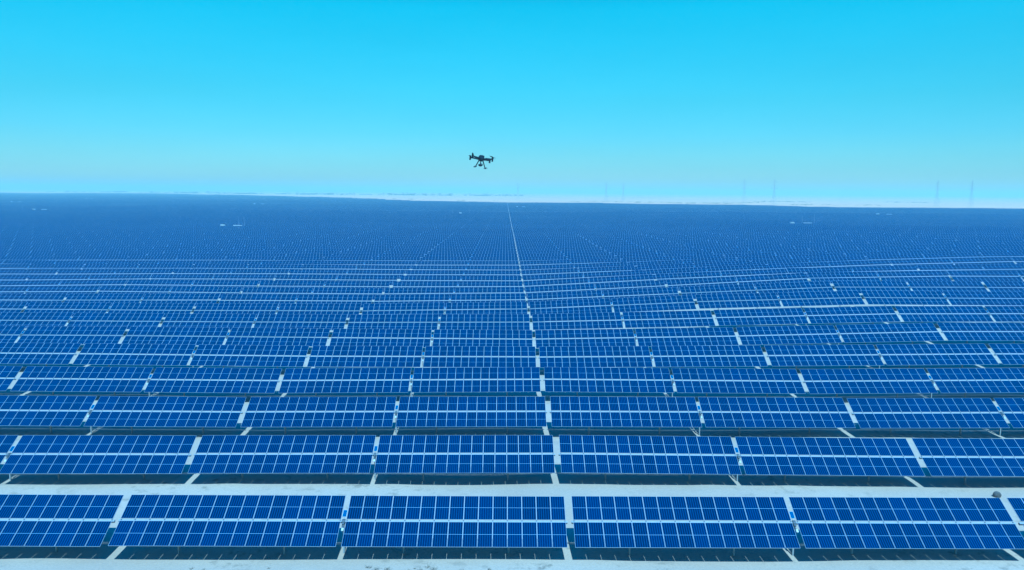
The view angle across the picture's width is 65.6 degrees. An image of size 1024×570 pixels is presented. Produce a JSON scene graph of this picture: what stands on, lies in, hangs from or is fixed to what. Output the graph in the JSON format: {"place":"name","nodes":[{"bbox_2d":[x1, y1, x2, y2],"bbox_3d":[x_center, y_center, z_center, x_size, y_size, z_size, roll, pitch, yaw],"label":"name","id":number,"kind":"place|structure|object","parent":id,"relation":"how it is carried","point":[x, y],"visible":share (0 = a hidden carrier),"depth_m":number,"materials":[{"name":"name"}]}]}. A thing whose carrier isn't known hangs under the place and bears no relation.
{"place":"outdoors","nodes":[
{"label":"outdoors","id":0,"kind":"place"},
{"bbox_2d":[0,189,1023,569],"bbox_3d":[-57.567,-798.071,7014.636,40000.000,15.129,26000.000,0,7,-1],"label":"ground","id":1,"kind":"structure","parent":0,"point":[446,483],"depth_m":77.91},
{"bbox_2d":[0,366,22,390],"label":"solar tracker","id":2,"kind":"object","parent":1,"relation":"on","point":[8,374],"visible":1,"depth_m":108.02,"materials":[{"name":"blue glass"}]},
{"bbox_2d":[0,294,66,306],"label":"solar tracker","id":3,"kind":"object","parent":1,"relation":"on","point":[28,298],"visible":0.78,"depth_m":183.81,"materials":[{"name":"blue glass"}]},
{"bbox_2d":[0,343,81,365],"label":"solar tracker","id":4,"kind":"object","parent":1,"relation":"on","point":[32,353],"visible":0.93,"depth_m":122.82,"materials":[{"name":"glass"}]},
{"bbox_2d":[0,264,83,272],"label":"solar tracker","id":5,"kind":"object","parent":1,"relation":"on","point":[42,266],"visible":0.62,"depth_m":259.63,"materials":[{"name":"blue glass"}]},
{"bbox_2d":[0,286,99,297],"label":"solar tracker","id":6,"kind":"object","parent":1,"relation":"on","point":[16,289],"visible":0.74,"depth_m":199.06,"materials":[{"name":"blue glass"}]},
{"bbox_2d":[3,260,106,268],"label":"solar tracker","id":7,"kind":"object","parent":1,"relation":"on","point":[30,262],"visible":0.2,"depth_m":275.10,"materials":[{"name":"blue glass"}]},
{"bbox_2d":[0,494,123,551],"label":"solar tracker","id":8,"kind":"object","parent":1,"relation":"on","point":[31,520],"visible":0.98,"depth_m":62.41,"materials":[{"name":"glass"}]},
{"bbox_2d":[0,279,126,291],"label":"solar tracker","id":9,"kind":"object","parent":1,"relation":"on","point":[99,282],"visible":0.65,"depth_m":214.49,"materials":[{"name":"blue glass"}]},
{"bbox_2d":[0,326,127,344],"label":"solar tracker","id":10,"kind":"object","parent":1,"relation":"on","point":[83,335],"visible":0.89,"depth_m":138.07,"materials":[{"name":"blue glass"}]},
{"bbox_2d":[30,256,127,263],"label":"solar tracker","id":11,"kind":"object","parent":1,"relation":"on","point":[106,258],"visible":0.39,"depth_m":290.02,"materials":[{"name":"blue glass"}]},
{"bbox_2d":[0,312,164,328],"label":"solar tracker","id":12,"kind":"object","parent":1,"relation":"on","point":[27,319],"visible":0.81,"depth_m":153.38,"materials":[{"name":"blue glass"}]},
{"bbox_2d":[27,274,151,283],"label":"solar tracker","id":13,"kind":"object","parent":1,"relation":"on","point":[93,276],"visible":0.38,"depth_m":229.59,"materials":[{"name":"blue glass"}]},
{"bbox_2d":[0,435,196,480],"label":"solar tracker","id":14,"kind":"object","parent":1,"relation":"on","point":[94,463],"visible":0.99,"depth_m":77.52,"materials":[{"name":"blue glass"}]},
{"bbox_2d":[23,302,194,320],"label":"solar tracker","id":15,"kind":"object","parent":1,"relation":"on","point":[77,307],"visible":0.7,"depth_m":168.78,"materials":[{"name":"blue glass"}]},
{"bbox_2d":[56,269,173,277],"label":"solar tracker","id":16,"kind":"object","parent":1,"relation":"on","point":[102,271],"visible":0.59,"depth_m":244.91,"materials":[{"name":"blue glass"}]},
{"bbox_2d":[0,395,245,434],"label":"solar tracker","id":17,"kind":"object","parent":1,"relation":"on","point":[136,411],"visible":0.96,"depth_m":92.67,"materials":[{"name":"blue glass"}]},
{"bbox_2d":[83,264,192,273],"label":"solar tracker","id":18,"kind":"object","parent":1,"relation":"on","point":[136,266],"visible":0.59,"depth_m":259.87,"materials":[{"name":"blue glass"}]},
{"bbox_2d":[64,294,219,309],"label":"solar tracker","id":19,"kind":"object","parent":1,"relation":"on","point":[196,299],"visible":0.84,"depth_m":183.92,"materials":[{"name":"blue glass"}]},
{"bbox_2d":[11,366,281,396],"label":"solar tracker","id":20,"kind":"object","parent":1,"relation":"on","point":[216,380],"visible":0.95,"depth_m":107.77,"materials":[{"name":"blue glass"}]},
{"bbox_2d":[107,260,209,267],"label":"solar tracker","id":21,"kind":"object","parent":1,"relation":"on","point":[193,262],"visible":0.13,"depth_m":275.37,"materials":[{"name":"blue glass"}]},
{"bbox_2d":[97,285,241,298],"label":"solar tracker","id":22,"kind":"object","parent":1,"relation":"on","point":[110,289],"visible":0.77,"depth_m":199.29,"materials":[{"name":"blue glass"}]},
{"bbox_2d":[127,256,225,263],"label":"solar tracker","id":23,"kind":"object","parent":1,"relation":"on","point":[150,258],"visible":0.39,"depth_m":290.40,"materials":[{"name":"blue glass"}]},
{"bbox_2d":[73,343,308,367],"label":"solar tracker","id":24,"kind":"object","parent":1,"relation":"on","point":[201,355],"visible":0.94,"depth_m":122.95,"materials":[{"name":"blue glass"}]},
{"bbox_2d":[126,279,258,293],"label":"solar tracker","id":25,"kind":"object","parent":1,"relation":"on","point":[202,283],"visible":0.67,"depth_m":214.62,"materials":[{"name":"blue glass"}]},
{"bbox_2d":[152,274,274,283],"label":"solar tracker","id":26,"kind":"object","parent":1,"relation":"on","point":[259,277],"visible":0.64,"depth_m":229.82,"materials":[{"name":"blue glass"}]},
{"bbox_2d":[121,326,329,346],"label":"solar tracker","id":27,"kind":"object","parent":1,"relation":"on","point":[309,337],"visible":0.93,"depth_m":138.26,"materials":[{"name":"blue glass"}]},
{"bbox_2d":[174,269,288,277],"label":"solar tracker","id":28,"kind":"object","parent":1,"relation":"on","point":[242,271],"visible":0.56,"depth_m":245.26,"materials":[{"name":"blue glass"}]},
{"bbox_2d":[192,264,301,273],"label":"solar tracker","id":29,"kind":"object","parent":1,"relation":"on","point":[234,266],"visible":0.64,"depth_m":260.37,"materials":[{"name":"blue glass"}]},
{"bbox_2d":[161,313,346,330],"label":"solar tracker","id":30,"kind":"object","parent":1,"relation":"on","point":[333,321],"visible":0.86,"depth_m":153.64,"materials":[{"name":"blue glass"}]},
{"bbox_2d":[211,260,312,268],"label":"solar tracker","id":31,"kind":"object","parent":1,"relation":"on","point":[248,262],"visible":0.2,"depth_m":275.71,"materials":[{"name":"blue glass"}]},
{"bbox_2d":[193,303,360,321],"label":"solar tracker","id":32,"kind":"object","parent":1,"relation":"on","point":[226,308],"visible":0.77,"depth_m":169.14,"materials":[{"name":"blue glass"}]},
{"bbox_2d":[219,294,372,310],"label":"solar tracker","id":33,"kind":"object","parent":1,"relation":"on","point":[362,300],"visible":0.69,"depth_m":184.36,"materials":[{"name":"blue glass"}]},
{"bbox_2d":[241,287,382,300],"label":"solar tracker","id":34,"kind":"object","parent":1,"relation":"on","point":[298,290],"visible":0.65,"depth_m":199.85,"materials":[{"name":"blue glass"}]},
{"bbox_2d":[259,281,389,293],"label":"solar tracker","id":35,"kind":"object","parent":1,"relation":"on","point":[328,284],"visible":0.73,"depth_m":214.96,"materials":[{"name":"blue glass"}]},
{"bbox_2d":[275,274,397,286],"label":"solar tracker","id":36,"kind":"object","parent":1,"relation":"on","point":[325,278],"visible":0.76,"depth_m":230.12,"materials":[{"name":"blue glass"}]},
{"bbox_2d":[108,495,566,553],"bbox_3d":[-13.264,19.541,62.688,35.268,4.524,4.125,0,6,-1],"label":"solar tracker","id":37,"kind":"object","parent":1,"relation":"on","point":[164,520],"visible":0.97,"depth_m":62.49,"materials":[{"name":"blue glass"}]},
{"bbox_2d":[290,269,403,279],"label":"solar tracker","id":38,"kind":"object","parent":1,"relation":"on","point":[337,272],"visible":0.69,"depth_m":245.40,"materials":[{"name":"blue glass"}]},
{"bbox_2d":[302,264,409,273],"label":"solar tracker","id":39,"kind":"object","parent":1,"relation":"on","point":[358,267],"visible":0.51,"depth_m":260.69,"materials":[{"name":"blue glass"}]},
{"bbox_2d":[314,261,414,268],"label":"solar tracker","id":40,"kind":"object","parent":1,"relation":"on","point":[410,263],"visible":0.52,"depth_m":275.87,"materials":[{"name":"blue glass"}]},
{"bbox_2d":[188,435,554,480],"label":"solar tracker","id":41,"kind":"object","parent":1,"relation":"on","point":[507,454],"visible":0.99,"depth_m":77.72,"materials":[{"name":"blue glass"}]},
{"bbox_2d":[323,257,419,264],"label":"solar tracker","id":42,"kind":"object","parent":1,"relation":"on","point":[416,259],"visible":0.54,"depth_m":291.11,"materials":[{"name":"blue glass"}]},
{"bbox_2d":[241,396,546,434],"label":"solar tracker","id":43,"kind":"object","parent":1,"relation":"on","point":[448,411],"visible":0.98,"depth_m":92.89,"materials":[{"name":"blue glass"}]},
{"bbox_2d":[279,367,540,396],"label":"solar tracker","id":44,"kind":"object","parent":1,"relation":"on","point":[373,380],"visible":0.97,"depth_m":108.10,"materials":[{"name":"blue glass"}]},
{"bbox_2d":[307,346,536,367],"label":"solar tracker","id":45,"kind":"object","parent":1,"relation":"on","point":[371,356],"visible":0.93,"depth_m":123.32,"materials":[{"name":"blue glass"}]},
{"bbox_2d":[329,329,532,347],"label":"solar tracker","id":46,"kind":"object","parent":1,"relation":"on","point":[405,337],"visible":0.94,"depth_m":138.68,"materials":[{"name":"blue glass"}]},
{"bbox_2d":[347,314,529,329],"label":"solar tracker","id":47,"kind":"object","parent":1,"relation":"on","point":[454,321],"visible":0.91,"depth_m":153.79,"materials":[{"name":"blue glass"}]},
{"bbox_2d":[362,302,527,316],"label":"solar tracker","id":48,"kind":"object","parent":1,"relation":"on","point":[470,307],"visible":0.73,"depth_m":169.30,"materials":[{"name":"blue glass"}]},
{"bbox_2d":[374,293,525,306],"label":"solar tracker","id":49,"kind":"object","parent":1,"relation":"on","point":[460,298],"visible":0.73,"depth_m":184.72,"materials":[{"name":"blue glass"}]},
{"bbox_2d":[384,287,523,300],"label":"solar tracker","id":50,"kind":"object","parent":1,"relation":"on","point":[464,290],"visible":0.62,"depth_m":200.22,"materials":[{"name":"blue glass"}]},
{"bbox_2d":[392,281,522,293],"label":"solar tracker","id":51,"kind":"object","parent":1,"relation":"on","point":[400,284],"visible":0.56,"depth_m":215.57,"materials":[{"name":"blue glass"}]},
{"bbox_2d":[400,275,520,286],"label":"solar tracker","id":52,"kind":"object","parent":1,"relation":"on","point":[434,277],"visible":0.53,"depth_m":230.71,"materials":[{"name":"blue glass"}]},
{"bbox_2d":[407,270,520,280],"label":"solar tracker","id":53,"kind":"object","parent":1,"relation":"on","point":[487,272],"visible":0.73,"depth_m":245.78,"materials":[{"name":"blue glass"}]},
{"bbox_2d":[413,265,519,274],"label":"solar tracker","id":54,"kind":"object","parent":1,"relation":"on","point":[435,267],"visible":0.46,"depth_m":261.06,"materials":[{"name":"blue glass"}]},
{"bbox_2d":[418,261,518,267],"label":"solar tracker","id":55,"kind":"object","parent":1,"relation":"on","point":[486,263],"visible":0.52,"depth_m":276.10,"materials":[{"name":"blue glass"}]},
{"bbox_2d":[422,257,517,262],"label":"solar tracker","id":56,"kind":"object","parent":1,"relation":"on","point":[468,259],"visible":0.44,"depth_m":291.38,"materials":[{"name":"blue glass"}]},
{"bbox_2d":[0,193,1023,525],"bbox_3d":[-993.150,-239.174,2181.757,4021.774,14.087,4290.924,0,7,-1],"label":"distant solar trackers","id":57,"kind":"object","parent":1,"relation":"on","point":[112,211],"visible":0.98,"depth_m":794.71,"materials":[{"name":"glass"}]},
{"bbox_2d":[519,255,614,263],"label":"solar tracker","id":58,"kind":"object","parent":1,"relation":"on","point":[570,258],"visible":0.34,"depth_m":291.79,"materials":[{"name":"blue glass"}]},
{"bbox_2d":[520,258,620,268],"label":"solar tracker","id":59,"kind":"object","parent":1,"relation":"on","point":[553,262],"visible":0.5,"depth_m":276.53,"materials":[{"name":"blue glass"}]},
{"bbox_2d":[521,262,628,273],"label":"solar tracker","id":60,"kind":"object","parent":1,"relation":"on","point":[560,266],"visible":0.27,"depth_m":261.39,"materials":[{"name":"blue glass"}]},
{"bbox_2d":[522,266,634,278],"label":"solar tracker","id":61,"kind":"object","parent":1,"relation":"on","point":[572,270],"visible":0.59,"depth_m":246.07,"materials":[{"name":"blue glass"}]},
{"bbox_2d":[523,270,643,285],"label":"solar tracker","id":62,"kind":"object","parent":1,"relation":"on","point":[578,275],"visible":0.38,"depth_m":230.96,"materials":[{"name":"blue glass"}]},
{"bbox_2d":[524,274,653,291],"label":"solar tracker","id":63,"kind":"object","parent":1,"relation":"on","point":[611,279],"visible":0.64,"depth_m":215.58,"materials":[{"name":"blue glass"}]},
{"bbox_2d":[525,280,665,298],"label":"solar tracker","id":64,"kind":"object","parent":1,"relation":"on","point":[604,286],"visible":0.68,"depth_m":200.29,"materials":[{"name":"blue glass"}]},
{"bbox_2d":[527,287,678,305],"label":"solar tracker","id":65,"kind":"object","parent":1,"relation":"on","point":[620,293],"visible":0.74,"depth_m":184.98,"materials":[{"name":"blue glass"}]},
{"bbox_2d":[529,295,695,315],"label":"solar tracker","id":66,"kind":"object","parent":1,"relation":"on","point":[665,303],"visible":0.94,"depth_m":169.18,"materials":[{"name":"blue glass"}]},
{"bbox_2d":[532,310,715,329],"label":"solar tracker","id":67,"kind":"object","parent":1,"relation":"on","point":[615,320],"visible":0.91,"depth_m":153.98,"materials":[{"name":"blue glass"}]},
{"bbox_2d":[535,327,738,347],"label":"solar tracker","id":68,"kind":"object","parent":1,"relation":"on","point":[714,336],"visible":0.88,"depth_m":138.94,"materials":[{"name":"blue glass"}]},
{"bbox_2d":[539,345,767,367],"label":"solar tracker","id":69,"kind":"object","parent":1,"relation":"on","point":[680,356],"visible":0.96,"depth_m":123.63,"materials":[{"name":"blue glass"}]},
{"bbox_2d":[623,254,723,265],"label":"solar tracker","id":70,"kind":"object","parent":1,"relation":"on","point":[628,260],"visible":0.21,"depth_m":276.75,"materials":[{"name":"blue glass"}]},
{"bbox_2d":[543,367,805,396],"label":"solar tracker","id":71,"kind":"object","parent":1,"relation":"on","point":[655,380],"visible":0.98,"depth_m":108.42,"materials":[{"name":"blue glass"}]},
{"bbox_2d":[629,258,735,269],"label":"solar tracker","id":72,"kind":"object","parent":1,"relation":"on","point":[635,264],"visible":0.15,"depth_m":261.63,"materials":[{"name":"blue glass"}]},
{"bbox_2d":[637,260,752,274],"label":"solar tracker","id":73,"kind":"object","parent":1,"relation":"on","point":[644,268],"visible":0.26,"depth_m":246.27,"materials":[{"name":"blue glass"}]},
{"bbox_2d":[550,396,855,434],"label":"solar tracker","id":74,"kind":"object","parent":1,"relation":"on","point":[778,412],"visible":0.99,"depth_m":93.22,"materials":[{"name":"blue glass"}]},
{"bbox_2d":[646,264,767,278],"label":"solar tracker","id":75,"kind":"object","parent":1,"relation":"on","point":[653,272],"visible":0.42,"depth_m":231.06,"materials":[{"name":"blue glass"}]},
{"bbox_2d":[656,268,785,283],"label":"solar tracker","id":76,"kind":"object","parent":1,"relation":"on","point":[668,276],"visible":0.57,"depth_m":215.75,"materials":[{"name":"blue glass"}]},
{"bbox_2d":[666,273,807,291],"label":"solar tracker","id":77,"kind":"object","parent":1,"relation":"on","point":[758,279],"visible":0.76,"depth_m":200.19,"materials":[{"name":"blue glass"}]},
{"bbox_2d":[559,435,924,481],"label":"solar tracker","id":78,"kind":"object","parent":1,"relation":"on","point":[868,457],"visible":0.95,"depth_m":78.03,"materials":[{"name":"blue glass"}]},
{"bbox_2d":[679,281,833,301],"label":"solar tracker","id":79,"kind":"object","parent":1,"relation":"on","point":[778,287],"visible":0.78,"depth_m":184.99,"materials":[{"name":"blue glass"}]},
{"bbox_2d":[725,250,825,260],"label":"solar tracker","id":80,"kind":"object","parent":1,"relation":"on","point":[771,254],"visible":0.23,"depth_m":277.00,"materials":[{"name":"blue glass"}]},
{"bbox_2d":[695,290,864,309],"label":"solar tracker","id":81,"kind":"object","parent":1,"relation":"on","point":[757,300],"visible":0.92,"depth_m":169.25,"materials":[{"name":"blue glass"}]},
{"bbox_2d":[737,253,843,264],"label":"solar tracker","id":82,"kind":"object","parent":1,"relation":"on","point":[807,256],"visible":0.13,"depth_m":261.78,"materials":[{"name":"blue glass"}]},
{"bbox_2d":[571,496,1023,555],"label":"solar tracker","id":83,"kind":"object","parent":1,"relation":"on","point":[737,522],"visible":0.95,"depth_m":62.82,"materials":[{"name":"blue glass"}]},
{"bbox_2d":[714,306,900,326],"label":"solar tracker","id":84,"kind":"object","parent":1,"relation":"on","point":[830,315],"visible":0.94,"depth_m":154.19,"materials":[{"name":"blue glass"}]},
{"bbox_2d":[751,256,865,268],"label":"solar tracker","id":85,"kind":"object","parent":1,"relation":"on","point":[819,259],"visible":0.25,"depth_m":246.42,"materials":[{"name":"blue glass"}]},
{"bbox_2d":[768,260,890,272],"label":"solar tracker","id":86,"kind":"object","parent":1,"relation":"on","point":[850,264],"visible":0.62,"depth_m":231.08,"materials":[{"name":"blue glass"}]},
{"bbox_2d":[736,323,944,350],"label":"solar tracker","id":87,"kind":"object","parent":1,"relation":"on","point":[860,333],"visible":0.91,"depth_m":139.08,"materials":[{"name":"blue glass"}]},
{"bbox_2d":[786,265,917,278],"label":"solar tracker","id":88,"kind":"object","parent":1,"relation":"on","point":[856,269],"visible":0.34,"depth_m":215.96,"materials":[{"name":"blue glass"}]},
{"bbox_2d":[807,270,951,283],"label":"solar tracker","id":89,"kind":"object","parent":1,"relation":"on","point":[939,275],"visible":0.85,"depth_m":200.13,"materials":[{"name":"blue glass"}]},
{"bbox_2d":[764,344,998,370],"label":"solar tracker","id":90,"kind":"object","parent":1,"relation":"on","point":[851,355],"visible":0.9,"depth_m":123.92,"materials":[{"name":"blue glass"}]},
{"bbox_2d":[845,249,954,260],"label":"solar tracker","id":91,"kind":"object","parent":1,"relation":"on","point":[922,252],"visible":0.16,"depth_m":261.93,"materials":[{"name":"blue glass"}]},
{"bbox_2d":[832,281,986,297],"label":"solar tracker","id":92,"kind":"object","parent":1,"relation":"on","point":[860,286],"visible":0.81,"depth_m":185.04,"materials":[{"name":"blue glass"}]},
{"bbox_2d":[800,368,1023,397],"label":"solar tracker","id":93,"kind":"object","parent":1,"relation":"on","point":[946,380],"visible":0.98,"depth_m":108.77,"materials":[{"name":"blue glass"}]},
{"bbox_2d":[866,252,980,263],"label":"solar tracker","id":94,"kind":"object","parent":1,"relation":"on","point":[928,256],"visible":0.59,"depth_m":246.49,"materials":[{"name":"blue glass"}]},
{"bbox_2d":[847,398,1023,435],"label":"solar tracker","id":95,"kind":"object","parent":1,"relation":"on","point":[1012,409],"visible":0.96,"depth_m":93.58,"materials":[{"name":"blue glass"}]},
{"bbox_2d":[861,291,1023,305],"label":"solar tracker","id":96,"kind":"object","parent":1,"relation":"on","point":[923,298],"visible":0.89,"depth_m":169.59,"materials":[{"name":"blue glass"}]},
{"bbox_2d":[890,257,1014,269],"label":"solar tracker","id":97,"kind":"object","parent":1,"relation":"on","point":[962,261],"visible":0.69,"depth_m":231.06,"materials":[{"name":"blue glass"}]},
{"bbox_2d":[895,306,1023,322],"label":"solar tracker","id":98,"kind":"object","parent":1,"relation":"on","point":[921,314],"visible":0.89,"depth_m":154.31,"materials":[{"name":"blue glass"}]},
{"bbox_2d":[912,438,1023,483],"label":"solar tracker","id":99,"kind":"object","parent":1,"relation":"on","point":[990,466],"visible":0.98,"depth_m":78.40,"materials":[{"name":"blue glass"}]},
{"bbox_2d":[917,264,1023,274],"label":"solar tracker","id":100,"kind":"object","parent":1,"relation":"on","point":[1007,267],"visible":0.63,"depth_m":216.10,"materials":[{"name":"blue glass"}]},
{"bbox_2d":[937,323,1023,343],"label":"solar tracker","id":101,"kind":"object","parent":1,"relation":"on","point":[981,335],"visible":0.9,"depth_m":139.12,"materials":[{"name":"blue glass"}]},
{"bbox_2d":[947,270,1023,281],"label":"solar tracker","id":102,"kind":"object","parent":1,"relation":"on","point":[969,275],"visible":0.88,"depth_m":200.22,"materials":[{"name":"blue glass"}]},
{"bbox_2d":[983,281,1023,293],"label":"solar tracker","id":103,"kind":"object","parent":1,"relation":"on","point":[995,286],"visible":0.84,"depth_m":185.45,"materials":[{"name":"blue glass"}]},
{"bbox_2d":[989,344,1023,367],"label":"solar tracker","id":104,"kind":"object","parent":1,"relation":"on","point":[1012,354],"visible":0.91,"depth_m":124.28,"materials":[{"name":"blue glass"}]},
{"bbox_2d":[0,0,1023,195],"label":"sky","id":105,"kind":"structure","parent":0,"point":[811,97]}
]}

